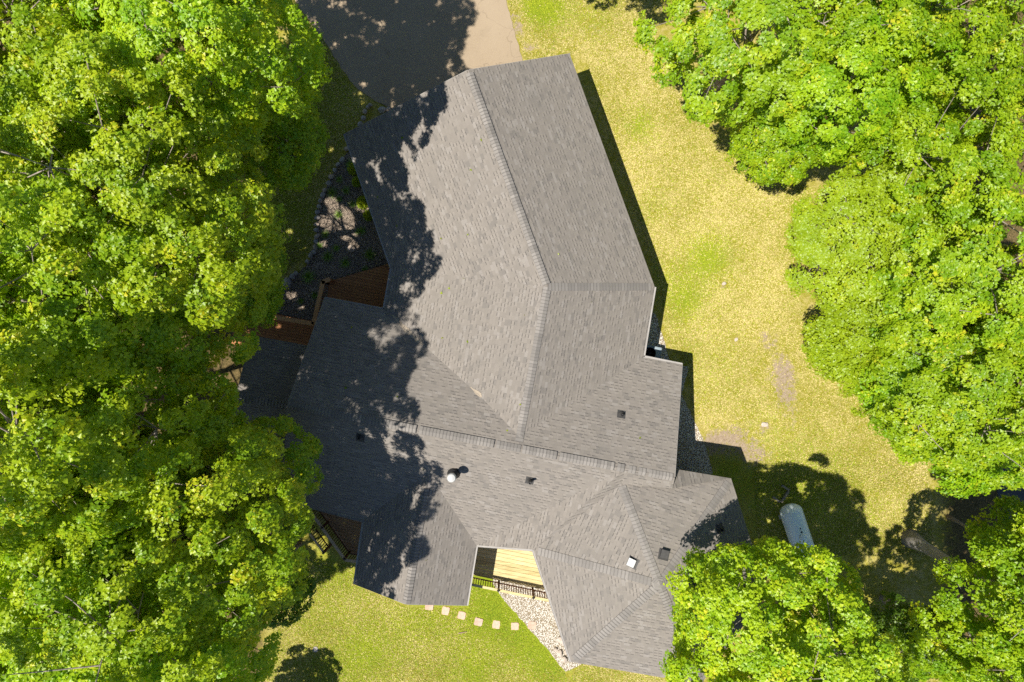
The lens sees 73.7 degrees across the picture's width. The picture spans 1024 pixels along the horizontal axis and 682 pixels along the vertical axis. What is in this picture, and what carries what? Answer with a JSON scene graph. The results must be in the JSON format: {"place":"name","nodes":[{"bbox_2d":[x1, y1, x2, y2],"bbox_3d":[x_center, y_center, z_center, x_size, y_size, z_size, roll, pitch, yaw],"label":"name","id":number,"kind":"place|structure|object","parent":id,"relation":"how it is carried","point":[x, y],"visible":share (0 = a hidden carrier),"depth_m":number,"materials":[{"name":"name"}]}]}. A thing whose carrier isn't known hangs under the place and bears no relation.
{"place":"outdoors","nodes":[
{"label":"outdoors","id":0,"kind":"place"},
{"bbox_2d":[295,0,522,108],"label":"driveway","id":1,"kind":"structure","parent":0,"point":[391,54],"depth_m":33.97,"materials":[{"name":"beige concrete"}]},
{"bbox_2d":[0,0,1023,681],"bbox_3d":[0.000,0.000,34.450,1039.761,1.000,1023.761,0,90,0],"label":"lawn","id":2,"kind":"structure","parent":0,"point":[906,578],"depth_m":34.04,"materials":[{"name":"green plant"}]},
{"bbox_2d":[0,553,93,681],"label":"maple tree","id":3,"kind":"object","parent":2,"relation":"on","point":[2,669],"visible":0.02,"depth_m":20.54,"materials":[{"name":"green plant"}]},
{"bbox_2d":[0,173,152,356],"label":"maple tree","id":4,"kind":"object","parent":2,"relation":"on","point":[3,257],"visible":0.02,"depth_m":20.92,"materials":[{"name":"green plant"}]},
{"bbox_2d":[0,47,154,263],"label":"maple tree","id":5,"kind":"object","parent":2,"relation":"on","point":[61,145],"visible":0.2,"depth_m":19.87,"materials":[{"name":"green plant"}]},
{"bbox_2d":[0,0,159,148],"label":"maple tree","id":6,"kind":"object","parent":2,"relation":"on","point":[24,37],"visible":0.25,"depth_m":19.85,"materials":[{"name":"green plant"}]},
{"bbox_2d":[0,416,163,674],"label":"maple tree","id":7,"kind":"object","parent":2,"relation":"on","point":[5,584],"visible":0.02,"depth_m":20.33,"materials":[{"name":"green plant"}]},
{"bbox_2d":[0,303,167,503],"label":"maple tree","id":8,"kind":"object","parent":2,"relation":"on","point":[70,469],"depth_m":21.53,"materials":[{"name":"green plant"}]},
{"bbox_2d":[0,311,252,564],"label":"maple tree","id":9,"kind":"object","parent":2,"relation":"on","point":[38,483],"visible":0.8,"depth_m":17.74,"materials":[{"name":"green plant"}]},
{"bbox_2d":[0,146,270,434],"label":"maple tree","id":10,"kind":"object","parent":2,"relation":"on","point":[99,330],"visible":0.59,"depth_m":18.62,"materials":[{"name":"green plant"}]},
{"bbox_2d":[0,505,283,681],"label":"maple tree","id":11,"kind":"object","parent":2,"relation":"on","point":[237,659],"visible":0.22,"depth_m":20.07,"materials":[{"name":"green plant"}]},
{"bbox_2d":[0,25,288,353],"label":"maple tree","id":12,"kind":"object","parent":2,"relation":"on","point":[226,282],"visible":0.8,"depth_m":19.33,"materials":[{"name":"green plant"}]},
{"bbox_2d":[0,413,315,681],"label":"maple tree","id":13,"kind":"object","parent":2,"relation":"on","point":[272,557],"visible":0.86,"depth_m":19.57,"materials":[{"name":"green plant"}]},
{"bbox_2d":[64,0,294,57],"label":"maple tree","id":14,"kind":"object","parent":2,"relation":"on","point":[278,22],"visible":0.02,"depth_m":23.39,"materials":[{"name":"green plant"}]},
{"bbox_2d":[33,0,333,189],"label":"maple tree","id":15,"kind":"object","parent":2,"relation":"on","point":[250,95],"visible":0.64,"depth_m":20.62,"materials":[{"name":"green plant"}]},
{"bbox_2d":[130,413,324,556],"bbox_3d":[-10.569,5.014,28.366,6.461,11.966,6.474,-25,90,0],"label":"maple tree","id":16,"kind":"object","parent":2,"relation":"on","point":[312,447],"visible":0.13,"depth_m":26.30,"materials":[{"name":"green plant"}]},
{"bbox_2d":[212,212,291,294],"bbox_3d":[-11.509,-3.762,30.303,4.190,7.643,4.050,14,90,0],"label":"maple tree","id":17,"kind":"object","parent":2,"relation":"on","point":[282,257],"visible":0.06,"depth_m":28.95,"materials":[{"name":"green plant"}]},
{"bbox_2d":[226,256,288,334],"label":"maple tree","id":18,"kind":"object","parent":2,"relation":"on","point":[277,302],"visible":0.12,"depth_m":28.49,"materials":[{"name":"green plant"}]},
{"bbox_2d":[235,336,306,462],"bbox_3d":[-11.049,2.744,32.547,2.985,3.371,5.699,8,90,0],"label":"porch","id":19,"kind":"object","parent":2,"relation":"on","point":[270,370],"visible":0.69,"depth_m":31.24,"materials":[{"name":"concrete"}]},
{"bbox_2d":[227,523,318,629],"bbox_3d":[-10.763,10.242,31.035,4.880,8.129,4.052,33,90,0],"label":"broadleaf tree","id":20,"kind":"object","parent":2,"relation":"on","point":[294,616],"visible":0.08,"depth_m":29.08,"materials":[{"name":"green plant"}]},
{"bbox_2d":[232,308,314,345],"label":"walkway","id":21,"kind":"structure","parent":2,"relation":"on","point":[287,332],"depth_m":33.60,"materials":[{"name":"brown wood"}]},
{"bbox_2d":[275,315,313,325],"bbox_3d":[-11.471,-1.164,33.294,4.068,1.393,0.227,10,90,0],"label":"handrail","id":22,"kind":"object","parent":21,"relation":"attached to","point":[299,321],"visible":0.44,"depth_m":32.60,"materials":[{"name":"brown wood"}]},
{"bbox_2d":[222,79,330,193],"bbox_3d":[-10.190,-8.710,30.644,5.104,7.031,5.201,-19,90,0],"label":"maple tree","id":23,"kind":"object","parent":2,"relation":"on","point":[275,164],"visible":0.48,"depth_m":28.12,"materials":[{"name":"green plant"}]},
{"bbox_2d":[270,39,362,268],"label":"grass tufts","id":24,"kind":"object","parent":2,"relation":"on","point":[312,181],"visible":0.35,"depth_m":33.98,"materials":[{"name":"green plant"}]},
{"bbox_2d":[275,151,388,324],"bbox_3d":[-7.524,-4.347,33.980,5.935,0.085,9.980,25,90,0],"label":"garden bed","id":25,"kind":"object","parent":2,"relation":"on","point":[342,229],"visible":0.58,"depth_m":33.98,"materials":[{"name":"grey gravel"}]},
{"bbox_2d":[282,277,291,288],"bbox_3d":[-11.200,-2.840,33.840,0.485,0.452,0.625,8,90,0],"label":"boulder","id":26,"kind":"object","parent":25,"relation":"on","point":[287,280],"visible":0.6,"depth_m":33.72,"materials":[{"name":"stone"}]},
{"bbox_2d":[299,270,315,285],"bbox_3d":[-10.081,-3.188,33.801,0.958,0.356,0.968,0,90,0],"label":"grass clump","id":27,"kind":"object","parent":25,"relation":"on","point":[308,276],"visible":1,"depth_m":33.82,"materials":[{"name":"green plant"}]},
{"bbox_2d":[311,290,317,298],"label":"grass clump","id":28,"kind":"object","parent":25,"relation":"on","point":[314,295],"visible":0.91,"depth_m":33.89,"materials":[{"name":"green plant"}]},
{"bbox_2d":[320,230,329,237],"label":"grass clump","id":29,"kind":"object","parent":25,"relation":"on","point":[325,234],"visible":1,"depth_m":33.89,"materials":[{"name":"green plant"}]},
{"bbox_2d":[321,251,334,261],"bbox_3d":[-9.155,-4.182,33.849,0.766,0.285,0.774,-43,90,0],"label":"grass clump","id":30,"kind":"object","parent":25,"relation":"on","point":[327,256],"visible":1,"depth_m":33.84,"materials":[{"name":"green plant"}]},
{"bbox_2d":[325,184,338,199],"bbox_3d":[-8.901,-7.370,33.839,0.831,0.304,0.830,19,90,0],"label":"grass clump","id":31,"kind":"object","parent":25,"relation":"on","point":[331,192],"visible":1,"depth_m":33.86,"materials":[{"name":"green plant"}]},
{"bbox_2d":[334,210,341,217],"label":"grass clump","id":32,"kind":"object","parent":25,"relation":"on","point":[337,214],"visible":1,"depth_m":33.91,"materials":[{"name":"green plant"}]},
{"bbox_2d":[340,184,350,195],"bbox_3d":[-8.235,-7.489,33.861,0.686,0.248,0.676,34,90,0],"label":"grass clump","id":33,"kind":"object","parent":25,"relation":"on","point":[345,190],"visible":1,"depth_m":33.88,"materials":[{"name":"green plant"}]},
{"bbox_2d":[339,257,352,269],"bbox_3d":[-8.273,-3.874,33.846,0.821,0.300,0.833,31,90,0],"label":"grass clump","id":34,"kind":"object","parent":25,"relation":"on","point":[345,262],"visible":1,"depth_m":33.86,"materials":[{"name":"green plant"}]},
{"bbox_2d":[347,245,355,251],"bbox_3d":[-7.988,-4.602,33.902,0.427,0.283,0.361,-11,90,0],"label":"boulder","id":35,"kind":"object","parent":25,"relation":"on","point":[350,248],"visible":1,"depth_m":33.80,"materials":[{"name":"beige stone"}]},
{"bbox_2d":[347,162,356,175],"bbox_3d":[-7.843,-8.527,33.791,0.740,0.485,0.729,0,90,0],"label":"shrub","id":36,"kind":"object","parent":25,"relation":"on","point":[351,168],"visible":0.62,"depth_m":33.74,"materials":[{"name":"green plant"}]},
{"bbox_2d":[351,176,360,187],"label":"shrub","id":37,"kind":"object","parent":25,"relation":"on","point":[355,181],"visible":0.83,"depth_m":33.76,"materials":[{"name":"green plant"}]},
{"bbox_2d":[356,226,366,236],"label":"grass clump","id":38,"kind":"object","parent":25,"relation":"on","point":[361,230],"visible":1,"depth_m":33.90,"materials":[{"name":"green plant"}]},
{"bbox_2d":[356,195,367,209],"bbox_3d":[-7.416,-6.882,33.792,0.705,0.467,0.742,0,90,0],"label":"shrub","id":39,"kind":"object","parent":25,"relation":"on","point":[361,202],"visible":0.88,"depth_m":33.74,"materials":[{"name":"green plant"}]},
{"bbox_2d":[363,209,372,221],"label":"shrub","id":40,"kind":"object","parent":25,"relation":"on","point":[367,216],"visible":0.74,"depth_m":33.76,"materials":[{"name":"green plant"}]},
{"bbox_2d":[362,248,375,260],"bbox_3d":[-7.074,-4.264,33.829,0.928,0.340,0.929,16,90,0],"label":"grass clump","id":41,"kind":"object","parent":25,"relation":"on","point":[369,254],"visible":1,"depth_m":33.87,"materials":[{"name":"green plant"}]},
{"bbox_2d":[378,107,384,112],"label":"boulder","id":42,"kind":"object","parent":2,"relation":"on","point":[381,109],"visible":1,"depth_m":33.76,"materials":[{"name":"stone"}]},
{"bbox_2d":[264,558,567,681],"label":"grass tufts","id":43,"kind":"object","parent":2,"relation":"on","point":[430,641],"visible":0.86,"depth_m":34.88,"materials":[{"name":"green plant"}]},
{"bbox_2d":[425,605,433,609],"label":"stepping stone","id":44,"kind":"object","parent":2,"relation":"on","point":[428,607],"visible":0.58,"depth_m":34.83,"materials":[{"name":"beige stone"}]},
{"bbox_2d":[442,606,449,614],"bbox_3d":[-3.392,13.782,34.891,0.391,0.075,0.446,11,92,2],"label":"stepping stone","id":45,"kind":"object","parent":2,"relation":"on","point":[445,610],"visible":1,"depth_m":34.85,"materials":[{"name":"beige stone"}]},
{"bbox_2d":[457,611,465,619],"bbox_3d":[-2.569,14.009,34.886,0.417,0.075,0.408,11,90,1],"label":"stepping stone","id":46,"kind":"object","parent":2,"relation":"on","point":[461,614],"visible":1,"depth_m":34.85,"materials":[{"name":"beige stone"}]},
{"bbox_2d":[474,617,482,625],"bbox_3d":[-1.710,14.341,34.881,0.441,0.075,0.422,14,92,0],"label":"stepping stone","id":47,"kind":"object","parent":2,"relation":"on","point":[478,621],"visible":1,"depth_m":34.84,"materials":[{"name":"beige stone"}]},
{"bbox_2d":[492,620,499,628],"bbox_3d":[-0.805,14.491,34.912,0.404,0.075,0.427,9,90,2],"label":"stepping stone","id":48,"kind":"object","parent":2,"relation":"on","point":[496,624],"visible":1,"depth_m":34.87,"materials":[{"name":"beige stone"}]},
{"bbox_2d":[511,622,518,629],"bbox_3d":[0.152,14.575,34.905,0.418,0.075,0.408,0,92,1],"label":"stepping stone","id":49,"kind":"object","parent":2,"relation":"on","point":[514,625],"visible":1,"depth_m":34.87,"materials":[{"name":"beige stone"}]},
{"bbox_2d":[285,53,760,681],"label":"house","id":50,"kind":"structure","parent":2,"relation":"on","point":[537,413],"depth_m":29.75,"materials":[{"name":"concrete"}]},
{"bbox_2d":[308,510,361,562],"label":"wooden deck","id":51,"kind":"structure","parent":50,"relation":"attached to","point":[342,533],"depth_m":33.60,"materials":[{"name":"brown wood"}]},
{"bbox_2d":[328,264,389,307],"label":"entry deck","id":52,"kind":"structure","parent":50,"relation":"attached to","point":[363,286],"depth_m":33.60,"materials":[{"name":"brown wood"}]},
{"bbox_2d":[312,277,334,324],"bbox_3d":[-9.218,-1.953,33.300,0.450,1.405,2.403,19,90,0],"label":"handrail","id":53,"kind":"object","parent":52,"relation":"attached to","point":[320,295],"visible":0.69,"depth_m":32.60,"materials":[{"name":"brown wood"}]},
{"bbox_2d":[344,137,640,438],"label":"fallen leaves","id":54,"kind":"object","parent":50,"relation":"on","point":[449,288],"visible":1,"depth_m":29.89,"materials":[{"name":"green plant"}]},
{"bbox_2d":[493,569,580,670],"bbox_3d":[1.944,13.688,34.891,3.439,0.051,6.624,-34,90,0],"label":"white gravel bed","id":55,"kind":"object","parent":2,"relation":"on","point":[545,632],"visible":0.44,"depth_m":34.89,"materials":[{"name":"white gravel"}]},
{"bbox_2d":[472,547,548,601],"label":"wooden deck","id":56,"kind":"structure","parent":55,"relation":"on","point":[512,568],"depth_m":33.58,"materials":[{"name":"light natural wood planks"},{"name":"dark brown metal"}]},
{"bbox_2d":[528,621,535,629],"bbox_3d":[1.032,14.526,34.899,0.443,0.075,0.424,6,90,0],"label":"stepping stone","id":57,"kind":"object","parent":55,"relation":"on","point":[532,625],"visible":1,"depth_m":34.86,"materials":[{"name":"beige stone"}]},
{"bbox_2d":[557,636,562,644],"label":"white rock","id":58,"kind":"object","parent":55,"relation":"on","point":[559,639],"visible":0.42,"depth_m":34.73,"materials":[{"name":"stone"}]},
{"bbox_2d":[561,656,566,662],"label":"white rock","id":59,"kind":"object","parent":55,"relation":"on","point":[564,659],"visible":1,"depth_m":34.72,"materials":[{"name":"stone"}]},
{"bbox_2d":[570,664,661,681],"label":"grass tufts","id":60,"kind":"object","parent":2,"relation":"on","point":[623,677],"visible":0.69,"depth_m":34.87,"materials":[{"name":"green plant"}]},
{"bbox_2d":[647,312,712,474],"bbox_3d":[7.830,2.643,34.396,2.658,0.919,9.979,-16,90,0],"label":"gravel strip","id":61,"kind":"object","parent":2,"relation":"on","point":[692,455],"visible":0.39,"depth_m":34.08,"materials":[{"name":"grey gravel"}]},
{"bbox_2d":[645,345,661,357],"bbox_3d":[6.788,0.610,33.515,0.860,0.865,0.740,11,90,0],"label":"air conditioner","id":62,"kind":"object","parent":61,"relation":"on","point":[653,351],"visible":0.56,"depth_m":33.11,"materials":[{"name":"grey metal"}]},
{"bbox_2d":[633,0,897,128],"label":"maple tree","id":63,"kind":"object","parent":2,"relation":"on","point":[751,87],"visible":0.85,"depth_m":24.90,"materials":[{"name":"green plant"}]},
{"bbox_2d":[772,485,789,502],"bbox_3d":[13.733,7.790,34.779,0.551,0.149,0.858,35,90,0],"label":"timber frame","id":64,"kind":"object","parent":2,"relation":"on","point":[784,496],"visible":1,"depth_m":34.73,"materials":[{"name":"wood"}]},
{"bbox_2d":[724,87,838,187],"bbox_3d":[11.392,-8.748,30.488,4.567,7.250,4.654,33,90,0],"label":"maple tree","id":65,"kind":"object","parent":2,"relation":"on","point":[780,161],"visible":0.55,"depth_m":27.98,"materials":[{"name":"green plant"}]},
{"bbox_2d":[659,535,906,681],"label":"maple tree","id":66,"kind":"object","parent":2,"relation":"on","point":[716,575],"visible":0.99,"depth_m":23.25,"materials":[{"name":"green plant"}]},
{"bbox_2d":[778,503,814,561],"bbox_3d":[14.310,9.666,34.097,1.112,1.558,3.157,-18,90,0],"label":"propane tank","id":67,"kind":"object","parent":2,"relation":"on","point":[793,518],"visible":0.7,"depth_m":33.64,"materials":[{"name":"grey metal"}]},
{"bbox_2d":[773,591,930,681],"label":"maple tree","id":68,"kind":"object","parent":2,"relation":"on","point":[906,669],"visible":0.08,"depth_m":24.83,"materials":[{"name":"green plant"}]},
{"bbox_2d":[800,271,906,417],"bbox_3d":[14.962,-0.010,30.441,5.480,7.512,5.182,43,90,0],"label":"broadleaf tree","id":69,"kind":"object","parent":2,"relation":"on","point":[837,357],"visible":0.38,"depth_m":27.95,"materials":[{"name":"green plant"}]},
{"bbox_2d":[752,0,970,167],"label":"maple tree","id":70,"kind":"object","parent":2,"relation":"on","point":[826,85],"visible":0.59,"depth_m":24.00,"materials":[{"name":"green plant"}]},
{"bbox_2d":[783,150,1005,355],"bbox_3d":[15.076,-3.636,29.632,8.166,9.076,8.002,35,90,0],"label":"broadleaf tree","id":71,"kind":"object","parent":2,"relation":"on","point":[820,258],"visible":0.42,"depth_m":26.53,"materials":[{"name":"green plant"}]},
{"bbox_2d":[864,590,965,681],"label":"broadleaf tree","id":72,"kind":"object","parent":2,"relation":"on","point":[883,618],"visible":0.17,"depth_m":31.13,"materials":[{"name":"green plant"}]},
{"bbox_2d":[848,349,990,440],"bbox_3d":[16.650,1.809,29.815,4.781,8.731,4.775,-36,90,0],"label":"maple tree","id":73,"kind":"object","parent":2,"relation":"on","point":[867,396],"visible":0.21,"depth_m":26.99,"materials":[{"name":"green plant"}]},
{"bbox_2d":[824,0,1023,113],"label":"maple tree","id":74,"kind":"object","parent":2,"relation":"on","point":[853,25],"visible":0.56,"depth_m":23.20,"materials":[{"name":"green plant"}]},
{"bbox_2d":[843,58,1023,252],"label":"maple tree","id":75,"kind":"object","parent":2,"relation":"on","point":[964,163],"visible":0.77,"depth_m":23.63,"materials":[{"name":"green plant"}]},
{"bbox_2d":[860,156,1023,375],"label":"maple tree","id":76,"kind":"object","parent":2,"relation":"on","point":[972,262],"visible":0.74,"depth_m":23.60,"materials":[{"name":"green plant"}]},
{"bbox_2d":[865,0,1023,175],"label":"maple tree","id":77,"kind":"object","parent":2,"relation":"on","point":[1017,33],"visible":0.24,"depth_m":24.21,"materials":[{"name":"green plant"}]},
{"bbox_2d":[866,284,1023,490],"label":"maple tree","id":78,"kind":"object","parent":2,"relation":"on","point":[936,404],"visible":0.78,"depth_m":24.51,"materials":[{"name":"green plant"}]},
{"bbox_2d":[879,594,1023,681],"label":"maple tree","id":79,"kind":"object","parent":2,"relation":"on","point":[978,674],"visible":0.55,"depth_m":25.95,"materials":[{"name":"green plant"}]},
{"bbox_2d":[881,384,1023,498],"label":"maple tree","id":80,"kind":"object","parent":2,"relation":"on","point":[981,483],"visible":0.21,"depth_m":27.90,"materials":[{"name":"green plant"}]},
{"bbox_2d":[900,508,1023,681],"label":"maple tree","id":81,"kind":"object","parent":2,"relation":"on","point":[1003,599],"visible":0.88,"depth_m":25.89,"materials":[{"name":"green plant"}]},
{"bbox_2d":[931,242,1023,418],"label":"maple tree","id":82,"kind":"object","parent":2,"relation":"on","point":[1017,349],"visible":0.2,"depth_m":24.95,"materials":[{"name":"green plant"}]},
{"bbox_2d":[945,495,1023,603],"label":"maple tree","id":83,"kind":"object","parent":2,"relation":"on","point":[1012,502],"visible":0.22,"depth_m":29.87,"materials":[{"name":"green plant"}]},
{"bbox_2d":[997,463,1023,519],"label":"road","id":84,"kind":"structure","parent":0,"point":[1018,492],"depth_m":34.89,"materials":[{"name":"grey asphalt"}]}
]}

